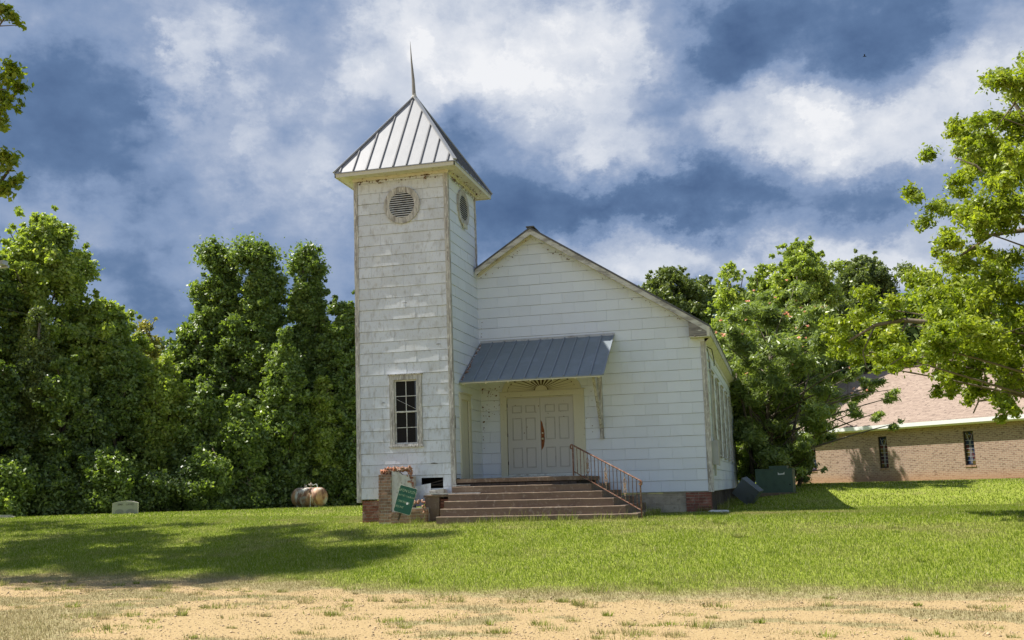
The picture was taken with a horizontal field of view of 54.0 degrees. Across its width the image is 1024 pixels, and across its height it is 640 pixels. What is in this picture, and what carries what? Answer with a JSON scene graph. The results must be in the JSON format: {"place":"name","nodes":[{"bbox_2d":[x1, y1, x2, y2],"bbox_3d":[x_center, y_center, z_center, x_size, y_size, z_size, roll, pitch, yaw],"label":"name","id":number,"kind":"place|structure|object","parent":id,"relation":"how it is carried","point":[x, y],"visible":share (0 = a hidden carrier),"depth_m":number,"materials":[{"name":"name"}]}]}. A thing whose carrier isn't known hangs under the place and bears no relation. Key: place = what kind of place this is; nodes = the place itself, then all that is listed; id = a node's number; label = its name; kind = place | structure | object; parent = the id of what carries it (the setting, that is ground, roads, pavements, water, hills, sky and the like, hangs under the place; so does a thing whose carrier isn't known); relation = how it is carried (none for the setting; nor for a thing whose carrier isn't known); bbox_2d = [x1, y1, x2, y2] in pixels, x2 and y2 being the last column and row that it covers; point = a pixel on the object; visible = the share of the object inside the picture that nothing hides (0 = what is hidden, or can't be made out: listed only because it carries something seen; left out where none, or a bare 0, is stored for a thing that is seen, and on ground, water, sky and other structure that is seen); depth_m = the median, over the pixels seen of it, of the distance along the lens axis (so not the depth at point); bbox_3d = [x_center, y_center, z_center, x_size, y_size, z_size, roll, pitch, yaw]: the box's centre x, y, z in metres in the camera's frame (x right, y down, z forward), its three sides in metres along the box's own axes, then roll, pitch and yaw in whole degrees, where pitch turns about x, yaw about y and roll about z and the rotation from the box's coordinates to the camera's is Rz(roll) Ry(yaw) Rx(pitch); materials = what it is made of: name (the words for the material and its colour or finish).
{"place":"outdoors","nodes":[
{"label":"outdoors","id":0,"kind":"place"},
{"bbox_2d":[1,307,340,426],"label":"utility cable","id":1,"kind":"object","parent":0,"point":[170,367],"visible":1,"depth_m":43.18,"materials":[{"name":"black rubber"}]},
{"bbox_2d":[0,478,1023,639],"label":"grass","id":2,"kind":"structure","parent":0,"point":[965,510],"depth_m":18.24,"materials":[{"name":"green plant"}]},
{"bbox_2d":[0,480,1023,639],"bbox_3d":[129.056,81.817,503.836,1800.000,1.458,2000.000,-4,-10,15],"label":"ground","id":3,"kind":"structure","parent":0,"point":[364,624],"depth_m":13.74,"materials":[{"name":"green plant"}]},
{"bbox_2d":[0,260,8,268],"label":"street lamp","id":4,"kind":"object","parent":3,"relation":"on","point":[3,264],"visible":1,"depth_m":30.98,"materials":[{"name":"grey metal"}]},
{"bbox_2d":[0,515,15,517],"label":"grave marker","id":5,"kind":"object","parent":3,"relation":"on","point":[6,516],"visible":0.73,"depth_m":35.85,"materials":[{"name":"stone"}]},
{"bbox_2d":[0,237,29,377],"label":"tree","id":6,"kind":"object","parent":3,"relation":"on","point":[11,296],"visible":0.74,"depth_m":43.51,"materials":[{"name":"green plant"}]},
{"bbox_2d":[0,1,34,201],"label":"maple tree","id":7,"kind":"object","parent":3,"relation":"on","point":[9,74],"visible":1,"depth_m":24.61,"materials":[{"name":"green plant"}]},
{"bbox_2d":[0,349,39,490],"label":"broadleaf tree","id":8,"kind":"object","parent":3,"relation":"on","point":[12,432],"visible":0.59,"depth_m":40.20,"materials":[{"name":"green plant"}]},
{"bbox_2d":[0,453,43,516],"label":"shrub","id":9,"kind":"object","parent":3,"relation":"on","point":[18,480],"visible":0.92,"depth_m":37.99,"materials":[{"name":"green plant"}]},
{"bbox_2d":[9,305,61,471],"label":"tree","id":10,"kind":"object","parent":3,"relation":"on","point":[36,354],"visible":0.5,"depth_m":41.72,"materials":[{"name":"green plant"}]},
{"bbox_2d":[8,355,95,492],"bbox_3d":[-18.778,4.862,41.762,4.431,6.904,4.327,-4,-10,15],"label":"broadleaf tree","id":11,"kind":"object","parent":3,"relation":"on","point":[64,386],"visible":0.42,"depth_m":41.14,"materials":[{"name":"green plant"}]},
{"bbox_2d":[22,460,82,515],"bbox_3d":[-17.945,6.860,39.391,2.816,2.710,2.487,5,-11,-33],"label":"shrub","id":12,"kind":"object","parent":3,"relation":"on","point":[53,479],"visible":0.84,"depth_m":38.76,"materials":[{"name":"green plant"}]},
{"bbox_2d":[0,205,126,388],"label":"tree","id":13,"kind":"object","parent":3,"relation":"on","point":[48,266],"visible":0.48,"depth_m":45.07,"materials":[{"name":"green plant"}]},
{"bbox_2d":[58,483,108,514],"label":"shrub","id":14,"kind":"object","parent":3,"relation":"on","point":[86,506],"visible":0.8,"depth_m":39.09,"materials":[{"name":"green plant"}]},
{"bbox_2d":[47,395,130,501],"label":"broadleaf tree","id":15,"kind":"object","parent":3,"relation":"on","point":[99,431],"visible":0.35,"depth_m":40.97,"materials":[{"name":"green plant"}]},
{"bbox_2d":[56,294,156,408],"bbox_3d":[-19.301,3.895,46.510,5.683,10.307,5.599,-4,-10,15],"label":"broadleaf tree","id":16,"kind":"object","parent":3,"relation":"on","point":[117,315],"visible":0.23,"depth_m":46.16,"materials":[{"name":"green plant"}]},
{"bbox_2d":[77,445,145,513],"bbox_3d":[-16.264,6.566,40.333,2.953,3.105,2.759,-4,-10,15],"label":"shrub","id":17,"kind":"object","parent":3,"relation":"on","point":[117,478],"visible":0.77,"depth_m":39.73,"materials":[{"name":"green plant"}]},
{"bbox_2d":[85,346,159,473],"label":"broadleaf tree","id":18,"kind":"object","parent":3,"relation":"on","point":[119,403],"visible":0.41,"depth_m":43.67,"materials":[{"name":"green plant"}]},
{"bbox_2d":[112,501,138,513],"bbox_3d":[-14.682,7.171,38.146,0.920,0.595,0.209,0,-10,-11],"label":"headstone","id":19,"kind":"object","parent":3,"relation":"on","point":[125,507],"visible":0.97,"depth_m":38.06,"materials":[{"name":"stone"}]},
{"bbox_2d":[109,484,156,511],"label":"shrub","id":20,"kind":"object","parent":3,"relation":"on","point":[141,498],"visible":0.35,"depth_m":40.20,"materials":[{"name":"green plant"}]},
{"bbox_2d":[132,316,167,371],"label":"broadleaf tree","id":21,"kind":"object","parent":3,"relation":"on","point":[144,326],"visible":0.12,"depth_m":51.15,"materials":[{"name":"green plant"}]},
{"bbox_2d":[132,467,182,512],"bbox_3d":[-14.871,7.198,41.197,2.503,2.305,2.537,-4,-10,15],"label":"shrub","id":22,"kind":"object","parent":3,"relation":"on","point":[154,485],"visible":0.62,"depth_m":40.66,"materials":[{"name":"green plant"}]},
{"bbox_2d":[125,354,190,482],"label":"broadleaf tree","id":23,"kind":"object","parent":3,"relation":"on","point":[165,400],"visible":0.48,"depth_m":44.03,"materials":[{"name":"green plant"}]},
{"bbox_2d":[147,326,209,392],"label":"broadleaf tree","id":24,"kind":"object","parent":3,"relation":"on","point":[180,356],"visible":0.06,"depth_m":49.11,"materials":[{"name":"green plant"}]},
{"bbox_2d":[163,464,213,510],"bbox_3d":[-13.581,7.162,41.853,2.610,2.364,2.384,-4,-10,15],"label":"shrub","id":25,"kind":"object","parent":3,"relation":"on","point":[182,489],"visible":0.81,"depth_m":41.31,"materials":[{"name":"green plant"}]},
{"bbox_2d":[156,374,231,481],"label":"broadleaf tree","id":26,"kind":"object","parent":3,"relation":"on","point":[201,411],"visible":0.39,"depth_m":44.07,"materials":[{"name":"green plant"}]},
{"bbox_2d":[178,442,240,510],"bbox_3d":[-12.880,6.878,42.625,2.762,3.416,2.708,-7,-11,29],"label":"shrub","id":27,"kind":"object","parent":3,"relation":"on","point":[210,467],"visible":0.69,"depth_m":42.04,"materials":[{"name":"green plant"}]},
{"bbox_2d":[175,234,254,419],"bbox_3d":[-14.627,2.538,49.653,5.042,13.814,4.892,-10,-12,40],"label":"tree","id":28,"kind":"object","parent":3,"relation":"on","point":[207,295],"visible":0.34,"depth_m":49.31,"materials":[{"name":"green plant"}]},
{"bbox_2d":[209,491,242,510],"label":"shrub","id":29,"kind":"object","parent":3,"relation":"on","point":[231,504],"visible":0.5,"depth_m":42.07,"materials":[{"name":"green plant"}]},
{"bbox_2d":[211,391,277,498],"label":"broadleaf tree","id":30,"kind":"object","parent":3,"relation":"on","point":[245,438],"visible":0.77,"depth_m":43.90,"materials":[{"name":"green plant"}]},
{"bbox_2d":[121,322,378,499],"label":"woodland","id":31,"kind":"object","parent":3,"relation":"on","point":[163,344],"visible":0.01,"depth_m":55.09,"materials":[{"name":"green plant"}]},
{"bbox_2d":[204,231,299,422],"bbox_3d":[-12.647,2.311,49.198,5.122,13.946,4.904,6,-12,-36],"label":"tree","id":32,"kind":"object","parent":3,"relation":"on","point":[254,320],"visible":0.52,"depth_m":48.87,"materials":[{"name":"green plant"}]},
{"bbox_2d":[229,469,277,508],"bbox_3d":[-11.533,7.639,43.547,2.874,2.335,2.535,-4,-10,15],"label":"shrub","id":33,"kind":"object","parent":3,"relation":"on","point":[260,500],"visible":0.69,"depth_m":43.09,"materials":[{"name":"green plant"}]},
{"bbox_2d":[263,463,303,507],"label":"shrub","id":34,"kind":"object","parent":3,"relation":"on","point":[285,481],"visible":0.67,"depth_m":44.41,"materials":[{"name":"green plant"}]},
{"bbox_2d":[254,325,320,490],"bbox_3d":[-10.537,4.634,46.829,3.690,8.758,3.658,-4,-10,15],"label":"broadleaf tree","id":35,"kind":"object","parent":3,"relation":"on","point":[284,385],"visible":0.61,"depth_m":46.20,"materials":[{"name":"green plant"}]},
{"bbox_2d":[280,237,333,400],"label":"tree","id":36,"kind":"object","parent":3,"relation":"on","point":[306,305],"visible":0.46,"depth_m":50.30,"materials":[{"name":"green plant"}]},
{"bbox_2d":[291,482,327,506],"bbox_3d":[-8.873,7.676,43.953,1.720,1.140,0.862,-7,-11,28],"label":"propane tank","id":37,"kind":"object","parent":3,"relation":"on","point":[306,496],"visible":0.98,"depth_m":43.59,"materials":[{"name":"white metal"}]},
{"bbox_2d":[291,375,345,503],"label":"broadleaf tree","id":38,"kind":"object","parent":3,"relation":"on","point":[322,438],"visible":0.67,"depth_m":46.98,"materials":[{"name":"green plant"}]},
{"bbox_2d":[302,459,334,504],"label":"shrub","id":39,"kind":"object","parent":3,"relation":"on","point":[315,478],"visible":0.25,"depth_m":46.13,"materials":[{"name":"green plant"}]},
{"bbox_2d":[309,290,355,426],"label":"broadleaf tree","id":40,"kind":"object","parent":3,"relation":"on","point":[335,352],"visible":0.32,"depth_m":49.09,"materials":[{"name":"green plant"}]},
{"bbox_2d":[314,451,358,505],"bbox_3d":[-8.224,7.580,47.011,2.858,2.872,2.657,-4,-10,15],"label":"shrub","id":41,"kind":"object","parent":3,"relation":"on","point":[333,488],"visible":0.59,"depth_m":46.15,"materials":[{"name":"green plant"}]},
{"bbox_2d":[332,367,356,497],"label":"broadleaf tree","id":42,"kind":"object","parent":3,"relation":"on","point":[347,422],"visible":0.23,"depth_m":47.61,"materials":[{"name":"green plant"}]},
{"bbox_2d":[335,430,376,504],"bbox_3d":[-7.143,7.071,46.765,2.361,3.904,2.227,-10,-13,41],"label":"shrub","id":43,"kind":"object","parent":3,"relation":"on","point":[350,461],"visible":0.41,"depth_m":46.29,"materials":[{"name":"green plant"}]},
{"bbox_2d":[378,465,429,523],"bbox_3d":[-2.614,4.309,24.766,1.341,1.433,0.651,-4,-10,15],"label":"brick ruin","id":44,"kind":"object","parent":3,"relation":"on","point":[391,480],"visible":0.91,"depth_m":24.70,"materials":[{"name":"brick"}]},
{"bbox_2d":[415,483,430,506],"bbox_3d":[-2.210,4.336,24.892,0.420,0.560,0.012,-4,-10,15],"label":"shingle sheet","id":45,"kind":"object","parent":44,"relation":"attached to","point":[422,490],"visible":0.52,"depth_m":24.89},
{"bbox_2d":[393,485,416,520],"bbox_3d":[-2.495,4.279,23.527,0.593,0.833,0.105,-4,-10,15],"label":"cemetery sign","id":46,"kind":"object","parent":3,"relation":"on","point":[405,499],"visible":1,"depth_m":23.52,"materials":[{"name":"metal"}]},
{"bbox_2d":[423,494,447,521],"bbox_3d":[-1.794,4.642,24.652,0.678,0.699,0.394,-4,-10,15],"label":"foundation corner","id":47,"kind":"object","parent":3,"relation":"on","point":[434,504],"visible":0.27,"depth_m":24.52,"materials":[{"name":"concrete"}]},
{"bbox_2d":[429,489,446,494],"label":"concrete slab","id":48,"kind":"structure","parent":47,"relation":"on","point":[439,491],"depth_m":24.64,"materials":[{"name":"paint"}]},
{"bbox_2d":[333,44,737,522],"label":"church","id":49,"kind":"structure","parent":3,"relation":"on","point":[531,351],"depth_m":26.43,"materials":[{"name":"white wood"}]},
{"bbox_2d":[387,373,423,447],"bbox_3d":[-2.697,2.293,25.503,0.944,1.865,0.135,-4,-10,15],"label":"window","id":50,"kind":"structure","parent":49,"relation":"in","point":[416,377],"depth_m":25.50,"materials":[{"name":"paint"}]},
{"bbox_2d":[462,400,469,478],"bbox_3d":[-1.226,3.093,25.977,0.043,2.042,0.604,-4,-10,15],"label":"door","id":51,"kind":"structure","parent":49,"relation":"in","point":[464,403],"depth_m":26.04,"materials":[{"name":"beige paint"}]},
{"bbox_2d":[507,398,541,473],"bbox_3d":[0.327,3.135,27.142,0.924,2.026,0.055,-4,-10,15],"label":"door","id":52,"kind":"structure","parent":49,"relation":"in","point":[524,423],"depth_m":27.13,"materials":[{"name":"paint"}]},
{"bbox_2d":[540,396,574,472],"bbox_3d":[1.212,3.069,26.881,0.908,2.026,0.113,-4,-10,15],"label":"door","id":53,"kind":"structure","parent":49,"relation":"in","point":[556,413],"depth_m":26.90,"materials":[{"name":"paint"}]},
{"bbox_2d":[709,369,716,440],"bbox_3d":[5.517,2.566,27.543,0.145,2.315,1.060,-4,-10,15],"label":"window","id":54,"kind":"structure","parent":49,"relation":"in","point":[712,373],"depth_m":27.92,"materials":[{"name":"paint"}]},
{"bbox_2d":[715,378,723,457],"bbox_3d":[6.101,2.909,29.689,0.145,2.315,1.060,-4,-10,15],"label":"window","id":55,"kind":"structure","parent":49,"relation":"in","point":[717,381],"depth_m":29.90,"materials":[{"name":"paint"}]},
{"bbox_2d":[720,385,727,459],"bbox_3d":[6.685,3.253,31.834,0.145,2.315,1.060,-4,-10,15],"label":"window","id":56,"kind":"structure","parent":49,"relation":"in","point":[721,387],"depth_m":31.77,"materials":[{"name":"paint"}]},
{"bbox_2d":[724,391,731,460],"bbox_3d":[7.269,3.597,33.980,0.145,2.315,1.060,-4,-10,15],"label":"window","id":57,"kind":"structure","parent":49,"relation":"in","point":[725,393],"depth_m":33.68,"materials":[{"name":"paint"}]},
{"bbox_2d":[728,396,734,461],"bbox_3d":[7.853,3.941,36.125,0.145,2.315,1.060,-4,-10,15],"label":"window","id":58,"kind":"structure","parent":49,"relation":"in","point":[729,405],"depth_m":35.82,"materials":[{"name":"paint"}]},
{"bbox_2d":[436,444,657,524],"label":"concrete steps","id":59,"kind":"structure","parent":3,"relation":"on","point":[587,497],"depth_m":23.69,"materials":[{"name":"concrete"}]},
{"bbox_2d":[425,492,480,493],"bbox_3d":[-1.450,4.220,24.440,1.376,0.027,0.110,-3,-10,9],"label":"wood plank","id":60,"kind":"object","parent":59,"relation":"on","point":[450,493],"visible":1,"depth_m":24.40,"materials":[{"name":"paint"}]},
{"bbox_2d":[638,265,718,323],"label":"broadleaf tree","id":61,"kind":"object","parent":3,"relation":"on","point":[686,293],"visible":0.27,"depth_m":61.32,"materials":[{"name":"green plant"}]},
{"bbox_2d":[689,274,729,327],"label":"broadleaf tree","id":62,"kind":"object","parent":3,"relation":"on","point":[705,280],"visible":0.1,"depth_m":65.41,"materials":[{"name":"green plant"}]},
{"bbox_2d":[704,260,765,481],"bbox_3d":[10.900,2.795,48.845,3.286,11.705,2.911,5,-12,-36],"label":"broadleaf tree","id":63,"kind":"object","parent":3,"relation":"on","point":[729,295],"visible":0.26,"depth_m":49.28,"materials":[{"name":"green plant"}]},
{"bbox_2d":[709,308,766,375],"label":"broadleaf tree","id":64,"kind":"object","parent":3,"relation":"on","point":[763,332],"visible":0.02,"depth_m":54.09,"materials":[{"name":"green plant"}]},
{"bbox_2d":[732,477,763,504],"bbox_3d":[7.330,5.336,31.218,0.911,0.927,0.550,-6,-11,26],"label":"metal duct box","id":65,"kind":"object","parent":3,"relation":"on","point":[747,490],"visible":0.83,"depth_m":31.04,"materials":[{"name":"grey metal"}]},
{"bbox_2d":[745,263,773,337],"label":"sweetgum tree","id":66,"kind":"object","parent":3,"relation":"on","point":[758,278],"visible":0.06,"depth_m":57.15,"materials":[{"name":"green plant"}]},
{"bbox_2d":[755,466,797,496],"bbox_3d":[9.164,5.596,34.911,1.500,1.030,1.150,-5,-10,21],"label":"utility box","id":67,"kind":"object","parent":3,"relation":"on","point":[774,480],"visible":0.92,"depth_m":34.51,"materials":[{"name":"metal"}]},
{"bbox_2d":[763,308,826,415],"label":"broadleaf tree","id":68,"kind":"object","parent":3,"relation":"on","point":[785,330],"visible":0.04,"depth_m":53.62,"materials":[{"name":"green plant"}]},
{"bbox_2d":[762,235,848,378],"bbox_3d":[16.266,2.159,55.994,5.554,14.162,5.105,-4,-10,15],"label":"sweetgum tree","id":69,"kind":"object","parent":3,"relation":"on","point":[800,262],"visible":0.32,"depth_m":55.52,"materials":[{"name":"green plant"}]},
{"bbox_2d":[712,279,904,485],"bbox_3d":[11.317,2.639,39.263,7.099,8.563,9.900,-4,-10,15],"label":"tree","id":70,"kind":"object","parent":3,"relation":"on","point":[766,431],"visible":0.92,"depth_m":37.66,"materials":[{"name":"green plant"}]},
{"bbox_2d":[830,297,871,373],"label":"broadleaf tree","id":71,"kind":"object","parent":3,"relation":"on","point":[840,305],"visible":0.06,"depth_m":60.10,"materials":[{"name":"green plant"}]},
{"bbox_2d":[831,248,917,371],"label":"broadleaf tree","id":72,"kind":"object","parent":3,"relation":"on","point":[873,271],"visible":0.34,"depth_m":62.00,"materials":[{"name":"green plant"}]},
{"bbox_2d":[736,292,1023,483],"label":"woodland","id":73,"kind":"object","parent":3,"relation":"on","point":[844,364],"visible":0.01,"depth_m":58.86,"materials":[{"name":"green plant"}]},
{"bbox_2d":[789,352,1023,483],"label":"brick hall","id":74,"kind":"structure","parent":3,"relation":"on","point":[959,442],"depth_m":45.87,"materials":[{"name":"beige brick"}]},
{"bbox_2d":[811,445,816,471],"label":"window","id":75,"kind":"structure","parent":74,"relation":"in","point":[813,445],"depth_m":50.46,"materials":[{"name":"glass"}]},
{"bbox_2d":[878,436,888,469],"bbox_3d":[17.433,6.241,47.054,0.192,1.540,0.516,5,-11,-33],"label":"window","id":76,"kind":"structure","parent":74,"relation":"in","point":[883,451],"depth_m":47.11,"materials":[{"name":"glass"}]},
{"bbox_2d":[963,431,975,466],"bbox_3d":[19.815,5.578,43.436,0.192,1.540,0.518,5,-11,-33],"label":"window","id":77,"kind":"structure","parent":74,"relation":"in","point":[968,435],"depth_m":43.49,"materials":[{"name":"glass"}]},
{"bbox_2d":[897,292,922,363],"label":"broadleaf tree","id":78,"kind":"object","parent":3,"relation":"on","point":[906,314],"visible":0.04,"depth_m":62.51,"materials":[{"name":"green plant"}]},
{"bbox_2d":[817,47,1023,424],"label":"oak tree","id":79,"kind":"object","parent":3,"relation":"on","point":[936,301],"visible":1,"depth_m":19.55,"materials":[{"name":"green plant"}]},
{"bbox_2d":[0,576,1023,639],"bbox_3d":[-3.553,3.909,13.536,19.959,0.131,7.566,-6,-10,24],"label":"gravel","id":80,"kind":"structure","parent":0,"point":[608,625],"depth_m":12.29,"materials":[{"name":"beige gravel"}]},
{"bbox_2d":[0,0,1023,350],"label":"sky","id":81,"kind":"structure","parent":0,"point":[638,137],"materials":[{"name":"blue"}]}
]}

